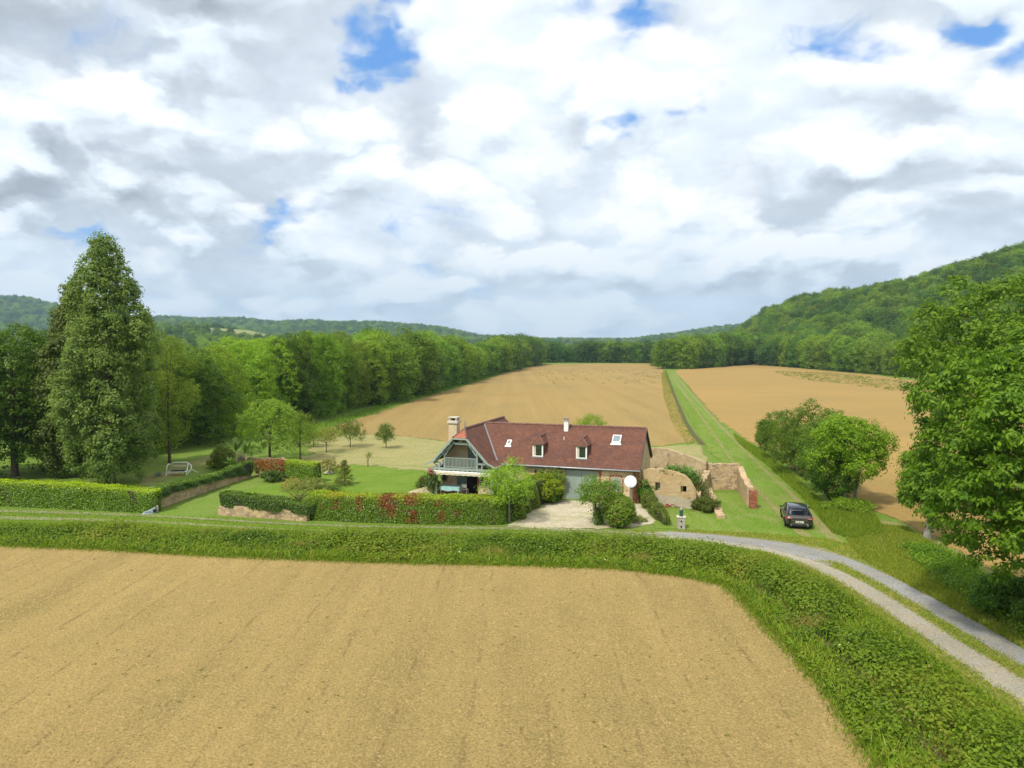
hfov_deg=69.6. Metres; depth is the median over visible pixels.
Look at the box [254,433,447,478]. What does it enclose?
mown meadow
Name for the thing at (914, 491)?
walnut tree
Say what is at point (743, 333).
hedgerow tree
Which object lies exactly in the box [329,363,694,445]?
field
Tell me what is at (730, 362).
hedgerow tree
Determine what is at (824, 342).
hedgerow tree
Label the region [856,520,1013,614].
roadside bank
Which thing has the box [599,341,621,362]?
wood tree
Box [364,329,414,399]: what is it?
hedgerow tree
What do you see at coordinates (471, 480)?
doorway
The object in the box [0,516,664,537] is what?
worn rut
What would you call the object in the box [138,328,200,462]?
feathery tree
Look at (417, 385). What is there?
hedgerow tree
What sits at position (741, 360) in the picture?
hedgerow tree
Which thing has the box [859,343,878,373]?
hedgerow tree
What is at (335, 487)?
iris clump
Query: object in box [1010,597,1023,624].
bramble bush
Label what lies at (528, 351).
wood tree
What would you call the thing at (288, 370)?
hedgerow tree
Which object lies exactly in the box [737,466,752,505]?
ruined wall
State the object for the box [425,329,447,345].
hedgerow tree
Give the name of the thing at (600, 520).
ivy
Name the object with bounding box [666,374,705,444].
ditch
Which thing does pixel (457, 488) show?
garden table
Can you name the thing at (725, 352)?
hedgerow tree
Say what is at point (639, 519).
lavender
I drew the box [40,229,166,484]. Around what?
poplar tree
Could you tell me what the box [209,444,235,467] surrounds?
bush
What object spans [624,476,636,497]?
satellite dish
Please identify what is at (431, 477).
climbing rose
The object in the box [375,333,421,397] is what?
hedgerow tree
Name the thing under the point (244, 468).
ivy hedge
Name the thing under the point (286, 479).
flowering bush
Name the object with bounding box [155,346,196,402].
hedgerow tree
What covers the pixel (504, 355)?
wood tree
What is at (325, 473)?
garden rock
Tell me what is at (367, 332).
hedgerow tree
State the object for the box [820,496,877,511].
undergrowth bush
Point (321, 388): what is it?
hedgerow tree
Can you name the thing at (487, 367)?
hedgerow tree
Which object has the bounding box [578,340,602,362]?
wood tree
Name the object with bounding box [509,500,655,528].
gravel yard
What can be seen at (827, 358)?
hedgerow tree
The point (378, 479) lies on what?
lawn
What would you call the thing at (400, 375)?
hedgerow tree
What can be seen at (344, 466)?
conifer
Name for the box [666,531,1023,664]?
gravel rut
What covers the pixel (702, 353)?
hedgerow tree
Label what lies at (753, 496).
brick pier
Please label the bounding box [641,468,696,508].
ruined wall
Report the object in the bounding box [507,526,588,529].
yard kerb
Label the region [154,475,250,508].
retaining wall
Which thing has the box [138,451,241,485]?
mown strip
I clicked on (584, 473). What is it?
garage door
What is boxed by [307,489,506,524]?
clipped hedge
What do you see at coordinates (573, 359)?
wood tree
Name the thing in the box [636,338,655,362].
wood tree
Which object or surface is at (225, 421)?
hedgerow tree
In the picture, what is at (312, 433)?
orchard tree
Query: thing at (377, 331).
hedgerow tree
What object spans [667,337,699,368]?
hedgerow tree
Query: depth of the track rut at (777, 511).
66.86 m
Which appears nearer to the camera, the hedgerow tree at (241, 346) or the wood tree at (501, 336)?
the hedgerow tree at (241, 346)
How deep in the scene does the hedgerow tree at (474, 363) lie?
271.13 m
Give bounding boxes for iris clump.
[314,481,342,491]
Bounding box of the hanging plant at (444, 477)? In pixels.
[439,474,447,482]
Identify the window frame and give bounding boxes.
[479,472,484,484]
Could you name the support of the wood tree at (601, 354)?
on the ground at (206, 504)
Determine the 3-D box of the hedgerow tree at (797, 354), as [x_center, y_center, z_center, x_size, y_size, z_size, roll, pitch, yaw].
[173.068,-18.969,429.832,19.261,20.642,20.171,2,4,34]
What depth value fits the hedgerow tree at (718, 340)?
449.48 m
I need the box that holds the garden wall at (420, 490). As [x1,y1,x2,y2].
[408,486,432,493]
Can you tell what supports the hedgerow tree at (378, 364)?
on the ground at (206, 504)
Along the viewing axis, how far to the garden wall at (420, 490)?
63.88 m
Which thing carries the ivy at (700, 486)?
attached to the ruined wall at (706, 472)
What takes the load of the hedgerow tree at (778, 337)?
on the ground at (206, 504)
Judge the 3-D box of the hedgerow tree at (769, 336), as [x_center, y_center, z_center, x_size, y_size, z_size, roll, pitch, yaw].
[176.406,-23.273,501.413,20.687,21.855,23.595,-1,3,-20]
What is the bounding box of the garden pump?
[676,505,685,528]
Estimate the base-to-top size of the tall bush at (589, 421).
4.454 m
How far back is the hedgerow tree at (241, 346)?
126.16 m
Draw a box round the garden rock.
[323,470,333,474]
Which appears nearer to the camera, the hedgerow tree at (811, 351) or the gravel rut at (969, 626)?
the gravel rut at (969, 626)
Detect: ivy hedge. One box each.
[152,459,253,496]
[218,490,317,514]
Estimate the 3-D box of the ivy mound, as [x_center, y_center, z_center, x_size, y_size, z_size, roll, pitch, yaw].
[15.220,9.408,57.770,2.374,1.374,2.545,0,3,0]
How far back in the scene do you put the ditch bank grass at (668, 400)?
153.59 m
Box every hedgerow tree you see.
[7,363,63,457]
[111,334,202,453]
[137,348,243,447]
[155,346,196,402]
[175,343,220,415]
[184,342,254,439]
[202,334,279,432]
[213,346,262,420]
[218,335,244,373]
[221,340,281,408]
[234,333,301,425]
[252,330,322,421]
[256,340,308,414]
[274,330,347,418]
[301,334,352,415]
[305,335,363,412]
[330,331,374,408]
[345,338,390,406]
[346,330,366,340]
[350,339,396,404]
[353,331,391,343]
[360,326,389,334]
[360,329,382,344]
[361,328,391,336]
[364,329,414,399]
[370,335,426,401]
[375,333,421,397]
[391,326,443,394]
[392,339,430,394]
[405,329,450,388]
[405,333,447,391]
[407,336,445,392]
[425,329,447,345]
[437,342,454,386]
[439,341,453,384]
[440,334,477,382]
[441,340,466,384]
[442,336,473,381]
[446,334,472,376]
[463,341,477,379]
[464,349,476,379]
[468,345,484,378]
[469,345,482,378]
[473,345,487,377]
[477,345,497,374]
[480,348,491,375]
[480,357,491,375]
[649,337,676,368]
[663,333,695,368]
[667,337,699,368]
[677,335,703,368]
[680,334,707,367]
[685,334,711,367]
[694,331,715,366]
[700,332,722,365]
[708,337,720,366]
[709,332,725,358]
[711,330,737,365]
[713,333,736,365]
[720,339,728,365]
[726,332,747,365]
[729,328,756,364]
[731,334,748,364]
[733,331,752,364]
[756,335,775,361]
[765,333,785,356]
[783,335,805,367]
[791,334,816,367]
[797,334,815,367]
[800,336,819,368]
[802,333,829,368]
[812,334,837,369]
[813,335,843,369]
[819,335,842,370]
[820,335,849,370]
[828,336,850,370]
[832,336,858,371]
[838,340,859,371]
[840,337,876,372]
[850,338,875,372]
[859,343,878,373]
[863,343,884,374]
[872,337,893,374]
[880,338,899,375]
[881,346,900,375]
[888,339,907,375]
[891,341,919,376]
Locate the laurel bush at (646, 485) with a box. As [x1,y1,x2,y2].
[634,479,656,501]
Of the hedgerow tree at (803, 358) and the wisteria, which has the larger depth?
the hedgerow tree at (803, 358)
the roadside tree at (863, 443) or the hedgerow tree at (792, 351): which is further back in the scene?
the hedgerow tree at (792, 351)
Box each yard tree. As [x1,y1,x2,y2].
[476,456,535,522]
[574,474,624,518]
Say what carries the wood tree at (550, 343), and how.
on the ground at (206, 504)
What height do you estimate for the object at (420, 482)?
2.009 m
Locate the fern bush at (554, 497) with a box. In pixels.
[546,486,564,503]
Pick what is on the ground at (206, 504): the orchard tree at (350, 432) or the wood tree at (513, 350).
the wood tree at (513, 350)
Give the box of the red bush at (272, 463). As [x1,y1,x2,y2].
[253,458,287,474]
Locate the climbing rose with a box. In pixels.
[421,469,440,493]
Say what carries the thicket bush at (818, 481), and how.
on the ground at (206, 504)
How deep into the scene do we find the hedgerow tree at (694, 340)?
416.32 m
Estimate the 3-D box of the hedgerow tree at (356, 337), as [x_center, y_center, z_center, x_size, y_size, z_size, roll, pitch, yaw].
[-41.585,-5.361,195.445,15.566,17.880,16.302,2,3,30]
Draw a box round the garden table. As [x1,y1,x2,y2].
[439,485,461,493]
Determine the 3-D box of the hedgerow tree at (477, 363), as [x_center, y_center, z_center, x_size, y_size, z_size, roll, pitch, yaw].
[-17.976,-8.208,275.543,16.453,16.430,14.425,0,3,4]
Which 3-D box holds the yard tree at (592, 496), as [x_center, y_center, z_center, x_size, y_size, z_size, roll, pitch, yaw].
[6.385,8.427,53.291,3.984,3.915,3.598,0,3,0]
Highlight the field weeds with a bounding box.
[536,369,906,389]
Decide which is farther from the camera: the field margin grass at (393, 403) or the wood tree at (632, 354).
the wood tree at (632, 354)
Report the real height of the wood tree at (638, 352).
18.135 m
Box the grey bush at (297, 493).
[278,475,317,499]
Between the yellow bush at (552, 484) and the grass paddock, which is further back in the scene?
the grass paddock
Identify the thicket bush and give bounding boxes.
[754,407,801,459]
[754,419,778,447]
[766,398,826,475]
[776,429,811,464]
[791,407,857,492]
[804,442,864,500]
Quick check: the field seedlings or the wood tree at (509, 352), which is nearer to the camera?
the field seedlings
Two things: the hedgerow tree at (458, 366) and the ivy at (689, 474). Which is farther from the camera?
the hedgerow tree at (458, 366)
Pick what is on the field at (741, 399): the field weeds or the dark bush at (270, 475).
the field weeds
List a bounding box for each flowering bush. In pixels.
[279,477,303,489]
[298,477,333,493]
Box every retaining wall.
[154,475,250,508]
[218,506,309,521]
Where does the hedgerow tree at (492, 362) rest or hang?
on the ground at (206, 504)
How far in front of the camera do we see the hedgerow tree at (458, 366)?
240.37 m
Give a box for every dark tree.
[0,322,59,476]
[0,329,68,471]
[0,358,31,448]
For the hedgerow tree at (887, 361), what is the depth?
321.19 m
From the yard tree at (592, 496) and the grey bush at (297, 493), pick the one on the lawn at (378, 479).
the grey bush at (297, 493)
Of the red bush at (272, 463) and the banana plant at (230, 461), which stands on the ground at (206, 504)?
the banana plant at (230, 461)
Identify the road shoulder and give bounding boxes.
[640,530,1023,714]
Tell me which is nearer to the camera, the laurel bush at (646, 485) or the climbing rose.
the laurel bush at (646, 485)
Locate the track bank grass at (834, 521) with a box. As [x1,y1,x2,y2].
[733,433,885,540]
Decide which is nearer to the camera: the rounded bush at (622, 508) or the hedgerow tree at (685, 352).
the rounded bush at (622, 508)
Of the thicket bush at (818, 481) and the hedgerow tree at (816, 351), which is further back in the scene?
the hedgerow tree at (816, 351)
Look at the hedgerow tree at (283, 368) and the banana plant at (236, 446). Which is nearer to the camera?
the banana plant at (236, 446)
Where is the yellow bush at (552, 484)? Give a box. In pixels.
[526,472,564,500]
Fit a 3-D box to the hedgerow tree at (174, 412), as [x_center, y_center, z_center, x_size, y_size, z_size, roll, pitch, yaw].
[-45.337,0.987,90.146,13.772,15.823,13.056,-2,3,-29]
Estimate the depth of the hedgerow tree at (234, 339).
136.44 m
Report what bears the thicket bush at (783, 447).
on the field at (741, 399)
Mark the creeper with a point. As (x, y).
(640, 479)
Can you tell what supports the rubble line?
on the grass lane
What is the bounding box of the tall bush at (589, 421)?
[572,413,607,425]
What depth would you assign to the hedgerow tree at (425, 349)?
195.83 m
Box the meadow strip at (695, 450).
[656,444,709,462]
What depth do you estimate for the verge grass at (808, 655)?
35.38 m
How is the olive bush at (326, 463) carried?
on the lawn at (378, 479)
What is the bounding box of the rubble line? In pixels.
[707,488,724,518]
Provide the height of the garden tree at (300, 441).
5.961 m
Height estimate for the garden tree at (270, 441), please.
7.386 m
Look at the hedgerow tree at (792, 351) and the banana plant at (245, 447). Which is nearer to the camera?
the banana plant at (245, 447)
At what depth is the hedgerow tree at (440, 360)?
202.54 m
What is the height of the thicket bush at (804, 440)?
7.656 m
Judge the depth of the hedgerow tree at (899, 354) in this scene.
307.33 m
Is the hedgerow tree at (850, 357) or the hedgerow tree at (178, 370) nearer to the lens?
the hedgerow tree at (178, 370)
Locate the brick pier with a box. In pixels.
[749,490,757,508]
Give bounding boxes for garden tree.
[234,397,303,456]
[277,410,322,459]
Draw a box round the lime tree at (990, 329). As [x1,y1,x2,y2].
[888,271,1023,456]
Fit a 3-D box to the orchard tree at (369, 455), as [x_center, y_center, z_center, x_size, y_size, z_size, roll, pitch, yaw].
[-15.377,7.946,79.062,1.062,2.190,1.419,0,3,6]
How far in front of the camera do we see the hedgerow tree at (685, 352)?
407.95 m
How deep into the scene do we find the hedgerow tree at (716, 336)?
450.81 m
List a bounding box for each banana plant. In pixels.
[224,457,233,465]
[225,437,242,462]
[236,439,250,459]
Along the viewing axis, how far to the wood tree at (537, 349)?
473.98 m
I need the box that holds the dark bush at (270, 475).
[259,469,285,481]
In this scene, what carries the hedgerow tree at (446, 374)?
on the ground at (206, 504)
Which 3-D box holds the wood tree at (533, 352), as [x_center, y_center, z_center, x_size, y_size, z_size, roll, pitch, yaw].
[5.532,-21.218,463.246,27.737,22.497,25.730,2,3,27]
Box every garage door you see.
[566,470,580,498]
[581,470,597,499]
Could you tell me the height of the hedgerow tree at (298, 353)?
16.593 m
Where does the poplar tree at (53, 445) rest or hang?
on the ground at (206, 504)
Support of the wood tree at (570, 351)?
on the far stubble field
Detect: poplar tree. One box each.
[27,274,119,479]
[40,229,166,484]
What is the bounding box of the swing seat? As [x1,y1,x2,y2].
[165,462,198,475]
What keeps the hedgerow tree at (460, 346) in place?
on the ground at (206, 504)
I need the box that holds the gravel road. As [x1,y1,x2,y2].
[648,534,834,564]
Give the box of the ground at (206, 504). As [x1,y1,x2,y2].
[0,328,993,708]
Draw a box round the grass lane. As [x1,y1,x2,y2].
[651,370,846,547]
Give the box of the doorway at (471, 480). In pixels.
[467,471,476,492]
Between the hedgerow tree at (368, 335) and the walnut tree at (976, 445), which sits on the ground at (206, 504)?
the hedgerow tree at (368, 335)
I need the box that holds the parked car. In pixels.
[779,502,812,527]
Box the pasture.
[210,328,265,335]
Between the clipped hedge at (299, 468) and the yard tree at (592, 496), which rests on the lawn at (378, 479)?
the clipped hedge at (299, 468)
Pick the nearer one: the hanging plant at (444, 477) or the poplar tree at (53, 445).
the hanging plant at (444, 477)
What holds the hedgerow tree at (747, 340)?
on the ground at (206, 504)
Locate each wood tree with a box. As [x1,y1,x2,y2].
[483,334,518,368]
[483,335,516,371]
[489,335,521,369]
[493,342,509,371]
[506,333,523,367]
[513,337,537,366]
[514,333,537,362]
[515,336,532,365]
[518,334,541,365]
[519,338,533,366]
[524,338,540,364]
[528,336,549,363]
[532,337,545,364]
[543,340,559,362]
[547,342,569,362]
[558,346,572,362]
[571,352,580,361]
[572,340,596,362]
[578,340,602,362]
[590,340,609,362]
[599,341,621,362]
[606,341,626,362]
[612,341,632,362]
[626,343,639,362]
[632,342,650,362]
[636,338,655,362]
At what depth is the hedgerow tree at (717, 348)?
439.43 m
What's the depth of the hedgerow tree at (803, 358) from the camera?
416.06 m
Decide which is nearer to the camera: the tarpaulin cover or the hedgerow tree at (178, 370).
the tarpaulin cover
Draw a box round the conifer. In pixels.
[334,460,354,486]
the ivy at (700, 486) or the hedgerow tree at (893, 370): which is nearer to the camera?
the ivy at (700, 486)
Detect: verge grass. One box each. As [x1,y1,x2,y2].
[0,508,640,535]
[0,519,1023,767]
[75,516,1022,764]
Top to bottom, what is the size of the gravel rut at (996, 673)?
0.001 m
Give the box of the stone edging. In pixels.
[237,455,287,464]
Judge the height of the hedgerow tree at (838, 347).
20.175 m
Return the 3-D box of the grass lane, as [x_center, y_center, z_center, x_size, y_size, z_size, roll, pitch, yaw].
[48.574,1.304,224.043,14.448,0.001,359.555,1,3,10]
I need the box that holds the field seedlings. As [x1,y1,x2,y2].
[0,558,797,764]
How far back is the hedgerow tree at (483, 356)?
295.08 m
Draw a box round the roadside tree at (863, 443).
[800,411,902,505]
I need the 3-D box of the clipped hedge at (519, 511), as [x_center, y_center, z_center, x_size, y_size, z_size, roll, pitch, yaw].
[1.055,8.684,58.572,2.613,2.747,9.037,1,3,20]
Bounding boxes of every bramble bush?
[965,573,1023,613]
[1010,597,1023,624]
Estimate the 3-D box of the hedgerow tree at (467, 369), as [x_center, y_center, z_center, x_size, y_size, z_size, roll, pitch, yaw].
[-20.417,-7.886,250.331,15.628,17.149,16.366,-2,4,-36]
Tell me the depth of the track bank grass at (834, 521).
56.21 m
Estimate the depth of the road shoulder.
35.59 m
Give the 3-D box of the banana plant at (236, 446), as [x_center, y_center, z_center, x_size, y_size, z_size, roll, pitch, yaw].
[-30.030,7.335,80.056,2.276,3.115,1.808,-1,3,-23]
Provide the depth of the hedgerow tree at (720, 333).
465.02 m
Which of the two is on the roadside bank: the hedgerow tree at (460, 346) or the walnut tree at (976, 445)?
the walnut tree at (976, 445)
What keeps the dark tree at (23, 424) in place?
on the ground at (206, 504)
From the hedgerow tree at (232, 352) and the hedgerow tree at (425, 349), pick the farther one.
the hedgerow tree at (425, 349)
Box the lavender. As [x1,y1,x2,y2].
[631,514,648,522]
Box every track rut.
[670,373,820,541]
[673,372,841,541]
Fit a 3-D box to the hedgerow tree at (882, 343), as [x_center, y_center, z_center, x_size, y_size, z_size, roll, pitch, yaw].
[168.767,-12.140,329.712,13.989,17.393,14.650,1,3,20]
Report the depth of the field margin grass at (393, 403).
158.66 m
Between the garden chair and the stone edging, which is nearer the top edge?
the stone edging
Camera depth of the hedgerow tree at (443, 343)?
235.54 m
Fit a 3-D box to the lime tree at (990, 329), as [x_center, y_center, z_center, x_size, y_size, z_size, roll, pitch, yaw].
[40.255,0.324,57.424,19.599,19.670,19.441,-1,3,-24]
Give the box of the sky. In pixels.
[0,0,1023,338]
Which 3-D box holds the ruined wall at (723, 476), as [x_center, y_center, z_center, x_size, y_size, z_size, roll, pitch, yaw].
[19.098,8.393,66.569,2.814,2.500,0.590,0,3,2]
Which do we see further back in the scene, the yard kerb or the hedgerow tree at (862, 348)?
the hedgerow tree at (862, 348)
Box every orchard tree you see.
[301,425,327,445]
[308,425,343,452]
[331,418,366,446]
[363,448,372,466]
[373,422,396,447]
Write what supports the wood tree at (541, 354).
on the field at (527, 395)
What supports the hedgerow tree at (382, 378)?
on the ground at (206, 504)
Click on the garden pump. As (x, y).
(681, 517)
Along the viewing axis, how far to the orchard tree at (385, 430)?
92.77 m
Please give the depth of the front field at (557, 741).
29.26 m
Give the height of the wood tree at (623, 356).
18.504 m
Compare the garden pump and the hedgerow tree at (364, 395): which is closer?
the garden pump
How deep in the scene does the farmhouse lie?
63.72 m
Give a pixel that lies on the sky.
(540, 168)
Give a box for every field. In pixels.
[0,546,882,767]
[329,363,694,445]
[675,364,1023,577]
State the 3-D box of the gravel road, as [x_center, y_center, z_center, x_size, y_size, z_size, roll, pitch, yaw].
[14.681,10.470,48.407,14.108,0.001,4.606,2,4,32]
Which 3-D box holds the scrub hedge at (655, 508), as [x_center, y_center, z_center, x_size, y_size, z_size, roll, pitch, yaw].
[10.993,9.460,56.446,1.330,1.363,6.924,0,3,0]
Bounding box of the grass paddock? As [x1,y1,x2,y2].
[116,453,221,487]
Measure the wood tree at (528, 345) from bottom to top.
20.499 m
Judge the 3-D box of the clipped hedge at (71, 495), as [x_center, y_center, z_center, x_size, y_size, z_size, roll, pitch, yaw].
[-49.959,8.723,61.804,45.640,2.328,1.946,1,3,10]
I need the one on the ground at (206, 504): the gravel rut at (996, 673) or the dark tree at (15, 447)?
the dark tree at (15, 447)
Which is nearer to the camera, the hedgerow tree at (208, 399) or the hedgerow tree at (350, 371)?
the hedgerow tree at (208, 399)
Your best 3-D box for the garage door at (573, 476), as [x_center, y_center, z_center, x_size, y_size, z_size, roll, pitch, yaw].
[5.213,8.549,62.418,1.358,2.620,0.058,1,3,17]
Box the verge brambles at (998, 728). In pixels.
[0,514,1023,767]
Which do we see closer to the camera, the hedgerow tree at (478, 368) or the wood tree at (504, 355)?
the hedgerow tree at (478, 368)
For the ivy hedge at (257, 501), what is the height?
1.364 m
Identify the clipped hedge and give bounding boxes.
[0,478,161,512]
[284,459,320,481]
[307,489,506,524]
[494,471,553,520]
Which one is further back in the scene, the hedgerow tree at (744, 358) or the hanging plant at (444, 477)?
the hedgerow tree at (744, 358)
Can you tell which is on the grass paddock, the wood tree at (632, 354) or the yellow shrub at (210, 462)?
the yellow shrub at (210, 462)
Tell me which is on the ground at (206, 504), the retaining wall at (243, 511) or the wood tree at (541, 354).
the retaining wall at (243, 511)
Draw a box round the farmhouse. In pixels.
[424,416,652,503]
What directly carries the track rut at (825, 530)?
on the grass lane
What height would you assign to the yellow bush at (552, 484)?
2.669 m
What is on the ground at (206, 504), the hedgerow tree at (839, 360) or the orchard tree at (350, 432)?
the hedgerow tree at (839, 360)
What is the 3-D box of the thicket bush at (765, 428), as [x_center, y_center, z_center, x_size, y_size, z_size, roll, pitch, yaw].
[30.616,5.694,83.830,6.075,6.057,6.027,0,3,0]
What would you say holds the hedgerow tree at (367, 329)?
on the ground at (206, 504)
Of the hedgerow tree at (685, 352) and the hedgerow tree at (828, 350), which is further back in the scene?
the hedgerow tree at (685, 352)
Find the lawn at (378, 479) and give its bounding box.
[241,464,439,499]
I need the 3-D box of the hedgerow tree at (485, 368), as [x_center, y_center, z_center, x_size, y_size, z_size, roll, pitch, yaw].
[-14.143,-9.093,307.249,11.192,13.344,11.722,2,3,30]
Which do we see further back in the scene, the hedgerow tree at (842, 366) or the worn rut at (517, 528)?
the hedgerow tree at (842, 366)
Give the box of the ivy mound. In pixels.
[689,495,722,511]
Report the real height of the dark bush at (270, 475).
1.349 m
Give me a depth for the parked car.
52.28 m
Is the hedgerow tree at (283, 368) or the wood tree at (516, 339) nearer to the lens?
the hedgerow tree at (283, 368)
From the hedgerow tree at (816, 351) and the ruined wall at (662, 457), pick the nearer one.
the ruined wall at (662, 457)
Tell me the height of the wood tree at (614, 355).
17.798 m
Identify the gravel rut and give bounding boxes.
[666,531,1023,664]
[666,536,1023,705]
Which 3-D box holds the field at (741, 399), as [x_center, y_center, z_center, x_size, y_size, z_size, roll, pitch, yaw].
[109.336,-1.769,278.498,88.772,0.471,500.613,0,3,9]
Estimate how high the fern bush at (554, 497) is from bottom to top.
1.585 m
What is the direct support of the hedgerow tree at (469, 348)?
on the ground at (206, 504)
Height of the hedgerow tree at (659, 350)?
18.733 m
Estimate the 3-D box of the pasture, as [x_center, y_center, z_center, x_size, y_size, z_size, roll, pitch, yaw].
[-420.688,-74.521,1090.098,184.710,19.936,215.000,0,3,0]
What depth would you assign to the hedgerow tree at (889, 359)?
318.73 m
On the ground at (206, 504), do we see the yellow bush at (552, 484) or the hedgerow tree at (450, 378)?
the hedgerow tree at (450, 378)
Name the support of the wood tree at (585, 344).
on the far stubble field
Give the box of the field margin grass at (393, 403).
[300,366,528,429]
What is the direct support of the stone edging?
on the mown meadow
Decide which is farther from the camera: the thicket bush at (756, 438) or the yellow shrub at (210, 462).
the thicket bush at (756, 438)
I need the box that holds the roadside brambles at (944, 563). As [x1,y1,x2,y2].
[896,537,1023,637]
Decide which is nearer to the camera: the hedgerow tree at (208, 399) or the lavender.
the lavender
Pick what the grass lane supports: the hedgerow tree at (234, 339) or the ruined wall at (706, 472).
the ruined wall at (706, 472)
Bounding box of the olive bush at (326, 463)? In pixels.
[320,458,339,472]
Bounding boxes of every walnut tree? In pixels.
[893,443,962,539]
[894,324,1023,585]
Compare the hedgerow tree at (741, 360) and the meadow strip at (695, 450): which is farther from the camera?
the hedgerow tree at (741, 360)
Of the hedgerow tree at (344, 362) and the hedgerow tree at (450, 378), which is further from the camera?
the hedgerow tree at (450, 378)
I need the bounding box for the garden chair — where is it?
[462,484,467,493]
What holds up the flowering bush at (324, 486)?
on the lawn at (378, 479)
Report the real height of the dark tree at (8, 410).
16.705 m
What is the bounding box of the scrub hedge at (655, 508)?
[640,490,671,524]
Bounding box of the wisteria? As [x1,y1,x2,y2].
[536,467,566,486]
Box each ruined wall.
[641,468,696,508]
[650,447,707,476]
[697,470,709,499]
[707,463,739,489]
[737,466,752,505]
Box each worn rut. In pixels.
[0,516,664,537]
[1,509,665,534]
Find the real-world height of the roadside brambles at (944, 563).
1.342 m
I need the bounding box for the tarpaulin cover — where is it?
[142,505,158,513]
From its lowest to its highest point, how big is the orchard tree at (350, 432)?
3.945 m
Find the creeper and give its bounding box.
[632,473,643,489]
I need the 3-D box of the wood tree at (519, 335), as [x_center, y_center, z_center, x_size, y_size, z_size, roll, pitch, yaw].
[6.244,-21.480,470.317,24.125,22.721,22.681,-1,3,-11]
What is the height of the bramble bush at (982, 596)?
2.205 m
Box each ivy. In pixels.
[588,501,604,525]
[663,462,707,485]
[691,473,714,500]
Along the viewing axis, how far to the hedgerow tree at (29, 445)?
86.06 m
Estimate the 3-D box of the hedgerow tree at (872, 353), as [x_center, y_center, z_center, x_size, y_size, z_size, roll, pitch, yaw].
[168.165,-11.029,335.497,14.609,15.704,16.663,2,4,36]
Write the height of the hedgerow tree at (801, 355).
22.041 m
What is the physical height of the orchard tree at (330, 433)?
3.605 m
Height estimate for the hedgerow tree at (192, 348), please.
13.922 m
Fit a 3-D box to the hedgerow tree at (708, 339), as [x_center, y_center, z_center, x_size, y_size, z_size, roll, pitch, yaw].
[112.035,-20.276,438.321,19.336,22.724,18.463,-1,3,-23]
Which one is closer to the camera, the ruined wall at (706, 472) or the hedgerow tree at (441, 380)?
the ruined wall at (706, 472)
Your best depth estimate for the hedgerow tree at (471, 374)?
266.65 m
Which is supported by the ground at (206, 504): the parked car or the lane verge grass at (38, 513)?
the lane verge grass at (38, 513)
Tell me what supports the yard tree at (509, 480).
on the ground at (206, 504)
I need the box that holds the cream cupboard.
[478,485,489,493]
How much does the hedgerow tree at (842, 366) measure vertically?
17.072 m
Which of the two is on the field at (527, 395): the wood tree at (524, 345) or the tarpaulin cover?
the wood tree at (524, 345)
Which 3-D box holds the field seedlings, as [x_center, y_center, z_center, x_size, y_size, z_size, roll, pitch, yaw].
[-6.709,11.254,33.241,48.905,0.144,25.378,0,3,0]
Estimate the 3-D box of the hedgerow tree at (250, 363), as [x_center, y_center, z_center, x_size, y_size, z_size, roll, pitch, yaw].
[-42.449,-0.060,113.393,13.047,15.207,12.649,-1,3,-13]
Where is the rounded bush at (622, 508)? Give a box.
[601,492,637,527]
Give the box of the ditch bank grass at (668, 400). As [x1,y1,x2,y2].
[662,371,695,443]
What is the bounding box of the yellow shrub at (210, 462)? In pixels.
[205,459,220,467]

